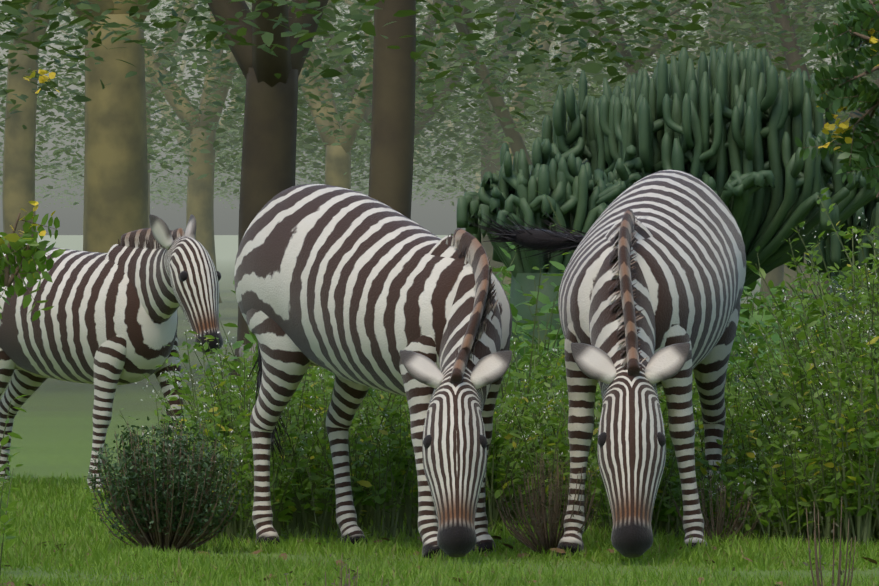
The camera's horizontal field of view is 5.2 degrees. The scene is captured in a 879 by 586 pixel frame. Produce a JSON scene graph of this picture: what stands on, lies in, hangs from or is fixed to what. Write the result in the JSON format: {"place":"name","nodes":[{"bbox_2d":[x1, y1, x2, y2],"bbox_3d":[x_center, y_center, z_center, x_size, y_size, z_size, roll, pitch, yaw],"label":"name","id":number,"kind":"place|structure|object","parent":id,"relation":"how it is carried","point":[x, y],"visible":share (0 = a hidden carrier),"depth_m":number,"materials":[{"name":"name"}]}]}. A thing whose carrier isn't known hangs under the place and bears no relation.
{"place":"outdoors","nodes":[
{"label":"outdoors","id":0,"kind":"place"},
{"bbox_2d":[0,69,65,320],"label":"plant","id":1,"kind":"object","parent":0,"point":[15,241],"depth_m":37.40,"materials":[{"name":"green plant"}]},
{"bbox_2d":[0,0,877,234],"label":"sky","id":2,"kind":"structure","parent":0,"point":[438,219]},
{"bbox_2d":[0,470,878,585],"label":"lawn","id":3,"kind":"structure","parent":0,"point":[107,552],"depth_m":32.12,"materials":[{"name":"green plant"}]},
{"bbox_2d":[0,235,878,585],"bbox_3d":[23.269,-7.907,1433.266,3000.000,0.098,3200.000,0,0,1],"label":"ground","id":4,"kind":"structure","parent":0,"point":[54,425],"depth_m":55.76,"materials":[{"name":"green plant"}]},
{"bbox_2d":[0,395,25,574],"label":"herbs","id":5,"kind":"object","parent":4,"relation":"on","point":[4,518],"depth_m":30.92,"materials":[{"name":"green plant"}]},
{"bbox_2d":[0,214,222,490],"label":"zebra","id":6,"kind":"object","parent":4,"relation":"on","point":[106,324],"visible":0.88,"depth_m":39.63},
{"bbox_2d":[0,0,240,223],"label":"tree","id":7,"kind":"object","parent":4,"relation":"on","point":[68,156],"depth_m":277.66,"materials":[{"name":"green plant"}]},
{"bbox_2d":[84,408,250,552],"bbox_3d":[-0.925,0.649,33.159,0.555,0.511,0.531,0,0,1],"label":"shrub","id":8,"kind":"object","parent":4,"relation":"on","point":[160,481],"depth_m":33.06,"materials":[{"name":"green plant"}]},
{"bbox_2d":[0,3,350,208],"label":"tree","id":9,"kind":"object","parent":4,"relation":"on","point":[69,181],"depth_m":320.99,"materials":[{"name":"green plant"}]},
{"bbox_2d":[2,0,426,200],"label":"tree","id":10,"kind":"object","parent":4,"relation":"on","point":[159,180],"depth_m":245.54,"materials":[{"name":"green plant"}]},
{"bbox_2d":[0,0,436,240],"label":"tree","id":11,"kind":"object","parent":4,"relation":"on","point":[18,193],"depth_m":119.83,"materials":[{"name":"green plant"}]},
{"bbox_2d":[0,0,443,227],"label":"tree","id":12,"kind":"object","parent":4,"relation":"on","point":[78,135],"depth_m":173.90,"materials":[{"name":"green plant"}]},
{"bbox_2d":[0,6,538,302],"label":"tree","id":13,"kind":"object","parent":4,"relation":"on","point":[200,201],"depth_m":149.83,"materials":[{"name":"green plant"}]},
{"bbox_2d":[70,1,476,209],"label":"tree","id":14,"kind":"object","parent":4,"relation":"on","point":[221,190],"depth_m":259.31,"materials":[{"name":"green plant"}]},
{"bbox_2d":[0,0,547,177],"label":"tree","id":15,"kind":"object","parent":4,"relation":"on","point":[171,123],"depth_m":174.33,"materials":[{"name":"green plant"}]},
{"bbox_2d":[239,343,312,381],"bbox_3d":[-0.770,0.215,61.799,1.011,0.846,1.161,0,0,1],"label":"bush","id":16,"kind":"object","parent":4,"relation":"on","point":[240,350],"depth_m":61.84,"materials":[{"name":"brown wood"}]},
{"bbox_2d":[0,0,616,204],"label":"tree","id":17,"kind":"object","parent":4,"relation":"on","point":[306,140],"depth_m":139.84,"materials":[{"name":"green plant"}]},
{"bbox_2d":[0,0,623,252],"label":"tree","id":18,"kind":"object","parent":4,"relation":"on","point":[115,184],"depth_m":94.66,"materials":[{"name":"plant"}]},
{"bbox_2d":[277,553,388,585],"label":"grass","id":19,"kind":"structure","parent":4,"relation":"on","point":[340,583],"depth_m":23.99,"materials":[{"name":"green plant"}]},
{"bbox_2d":[150,0,552,208],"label":"tree","id":20,"kind":"object","parent":4,"relation":"on","point":[239,176],"depth_m":244.58,"materials":[{"name":"green plant"}]},
{"bbox_2d":[77,0,626,200],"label":"tree","id":21,"kind":"object","parent":4,"relation":"on","point":[236,170],"depth_m":168.38,"materials":[{"name":"green plant"}]},
{"bbox_2d":[2,0,724,186],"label":"tree","id":22,"kind":"object","parent":4,"relation":"on","point":[416,144],"depth_m":148.21,"materials":[{"name":"green plant"}]},
{"bbox_2d":[234,184,511,557],"bbox_3d":[-0.163,0.269,33.394,0.576,1.288,2.109,0,0,-25],"label":"zebra","id":23,"kind":"object","parent":4,"relation":"on","point":[358,294],"visible":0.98,"depth_m":33.17},
{"bbox_2d":[155,0,602,189],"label":"tree","id":24,"kind":"object","parent":4,"relation":"on","point":[318,171],"depth_m":209.89,"materials":[{"name":"green plant"}]},
{"bbox_2d":[177,0,625,283],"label":"tree","id":25,"kind":"object","parent":4,"relation":"on","point":[488,246],"depth_m":169.39,"materials":[{"name":"green plant"}]},
{"bbox_2d":[298,1,515,196],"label":"tree","id":26,"kind":"object","parent":4,"relation":"on","point":[472,71],"depth_m":327.75,"materials":[{"name":"green plant"}]},
{"bbox_2d":[0,0,854,218],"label":"tree","id":27,"kind":"object","parent":4,"relation":"on","point":[392,141],"depth_m":65.77,"materials":[{"name":"plant"}]},
{"bbox_2d":[0,0,870,375],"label":"tree","id":28,"kind":"object","parent":4,"relation":"on","point":[268,167],"depth_m":74.72,"materials":[{"name":"plant"}]},
{"bbox_2d":[1,531,878,585],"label":"lawn debris","id":29,"kind":"object","parent":4,"relation":"on","point":[563,551],"visible":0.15,"depth_m":32.22,"materials":[{"name":"green plant"}]},
{"bbox_2d":[297,0,599,205],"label":"tree","id":30,"kind":"object","parent":4,"relation":"on","point":[431,177],"depth_m":194.76,"materials":[{"name":"green plant"}]},
{"bbox_2d":[128,338,795,512],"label":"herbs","id":31,"kind":"object","parent":4,"relation":"on","point":[562,342],"depth_m":37.27,"materials":[{"name":"green plant"}]},
{"bbox_2d":[308,0,647,210],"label":"tree","id":32,"kind":"object","parent":4,"relation":"on","point":[482,41],"depth_m":308.01,"materials":[{"name":"green plant"}]},
{"bbox_2d":[118,188,878,547],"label":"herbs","id":33,"kind":"object","parent":4,"relation":"on","point":[756,426],"depth_m":34.34,"materials":[{"name":"green plant"}]},
{"bbox_2d":[149,0,877,254],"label":"tree","id":34,"kind":"object","parent":4,"relation":"on","point":[498,3],"depth_m":125.08,"materials":[{"name":"green plant"}]},
{"bbox_2d":[216,0,820,294],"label":"tree","id":35,"kind":"object","parent":4,"relation":"on","point":[418,149],"depth_m":164.71,"materials":[{"name":"green plant"}]},
{"bbox_2d":[351,0,686,204],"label":"tree","id":36,"kind":"object","parent":4,"relation":"on","point":[440,192],"depth_m":263.77,"materials":[{"name":"green plant"}]},
{"bbox_2d":[456,139,626,395],"bbox_3d":[0.505,0.031,46.902,0.846,1.545,0.669,0,0,1],"label":"euphorbia","id":37,"kind":"object","parent":4,"relation":"on","point":[579,200],"visible":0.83,"depth_m":46.77,"materials":[{"name":"green plant"}]},
{"bbox_2d":[215,234,867,422],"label":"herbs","id":38,"kind":"object","parent":4,"relation":"on","point":[743,316],"depth_m":44.42,"materials":[{"name":"green plant"}]},
{"bbox_2d":[492,450,603,555],"bbox_3d":[0.367,0.715,33.134,0.391,0.360,0.408,0,0,1],"label":"shrub","id":39,"kind":"object","parent":4,"relation":"on","point":[546,543],"depth_m":33.10,"materials":[{"name":"plant"}]},
{"bbox_2d":[416,0,704,163],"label":"tree","id":40,"kind":"object","parent":4,"relation":"on","point":[604,32],"depth_m":318.54,"materials":[{"name":"green plant"}]},
{"bbox_2d":[418,0,734,182],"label":"tree","id":41,"kind":"object","parent":4,"relation":"on","point":[725,10],"depth_m":177.24,"materials":[{"name":"green plant"}]},
{"bbox_2d":[415,0,745,196],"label":"tree","id":42,"kind":"object","parent":4,"relation":"on","point":[476,182],"depth_m":196.19,"materials":[{"name":"green plant"}]},
{"bbox_2d":[416,0,745,159],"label":"tree","id":43,"kind":"object","parent":4,"relation":"on","point":[526,133],"depth_m":189.66,"materials":[{"name":"green plant"}]},
{"bbox_2d":[465,170,745,557],"bbox_3d":[0.725,0.242,33.529,0.911,1.337,2.401,0,0,-11],"label":"zebra","id":44,"kind":"object","parent":4,"relation":"on","point":[651,287],"visible":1,"depth_m":33.03},
{"bbox_2d":[342,0,878,316],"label":"tree","id":45,"kind":"object","parent":4,"relation":"on","point":[636,67],"depth_m":119.34,"materials":[{"name":"green plant"}]},
{"bbox_2d":[415,0,874,307],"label":"tree","id":46,"kind":"object","parent":4,"relation":"on","point":[451,108],"depth_m":139.67,"materials":[{"name":"green plant"}]},
{"bbox_2d":[418,0,875,184],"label":"tree","id":47,"kind":"object","parent":4,"relation":"on","point":[541,107],"depth_m":175.17,"materials":[{"name":"green plant"}]},
{"bbox_2d":[461,0,838,184],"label":"tree","id":48,"kind":"object","parent":4,"relation":"on","point":[654,23],"depth_m":264.69,"materials":[{"name":"green plant"}]},
{"bbox_2d":[441,0,878,298],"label":"tree","id":49,"kind":"object","parent":4,"relation":"on","point":[791,272],"depth_m":159.20,"materials":[{"name":"green plant"}]},
{"bbox_2d":[495,191,851,532],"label":"tall herbs","id":50,"kind":"object","parent":4,"relation":"on","point":[820,303],"depth_m":35.28,"materials":[{"name":"green plant"}]},
{"bbox_2d":[484,0,878,135],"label":"tree","id":51,"kind":"object","parent":4,"relation":"on","point":[771,40],"visible":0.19,"depth_m":119.23,"materials":[{"name":"green plant"}]},
{"bbox_2d":[528,1,875,293],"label":"tree","id":52,"kind":"object","parent":4,"relation":"on","point":[806,275],"depth_m":167.78,"materials":[{"name":"green plant"}]},
{"bbox_2d":[528,41,878,398],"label":"euphorbia","id":53,"kind":"object","parent":4,"relation":"on","point":[728,126],"visible":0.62,"depth_m":47.51,"materials":[{"name":"green plant"}]},
{"bbox_2d":[672,472,762,544],"bbox_3d":[0.954,0.743,33.341,0.321,0.266,0.295,0,0,1],"label":"shrub","id":54,"kind":"object","parent":4,"relation":"on","point":[719,528],"depth_m":33.32,"materials":[{"name":"plant"}]},
{"bbox_2d":[599,1,865,79],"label":"tree","id":55,"kind":"object","parent":4,"relation":"on","point":[789,9],"depth_m":254.87,"materials":[{"name":"green plant"}]},
{"bbox_2d":[626,0,878,130],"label":"tree","id":56,"kind":"object","parent":4,"relation":"on","point":[804,42],"visible":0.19,"depth_m":134.65,"materials":[{"name":"green plant"}]},
{"bbox_2d":[689,1,868,130],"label":"tree","id":57,"kind":"object","parent":4,"relation":"on","point":[819,47],"depth_m":305.38,"materials":[{"name":"green plant"}]},
{"bbox_2d":[771,33,876,119],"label":"tree","id":58,"kind":"object","parent":4,"relation":"on","point":[825,59],"visible":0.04,"depth_m":150.59,"materials":[{"name":"green plant"}]},
{"bbox_2d":[800,494,855,585],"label":"twig","id":59,"kind":"object","parent":4,"relation":"on","point":[817,570],"depth_m":25.46,"materials":[{"name":"plant"}]},
{"bbox_2d":[786,176,878,329],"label":"euphorbia","id":60,"kind":"object","parent":4,"relation":"on","point":[832,252],"visible":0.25,"depth_m":49.63,"materials":[{"name":"green plant"}]},
{"bbox_2d":[795,0,878,197],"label":"senna","id":61,"kind":"object","parent":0,"point":[863,158],"depth_m":36.34,"materials":[{"name":"green plant"}]}
]}

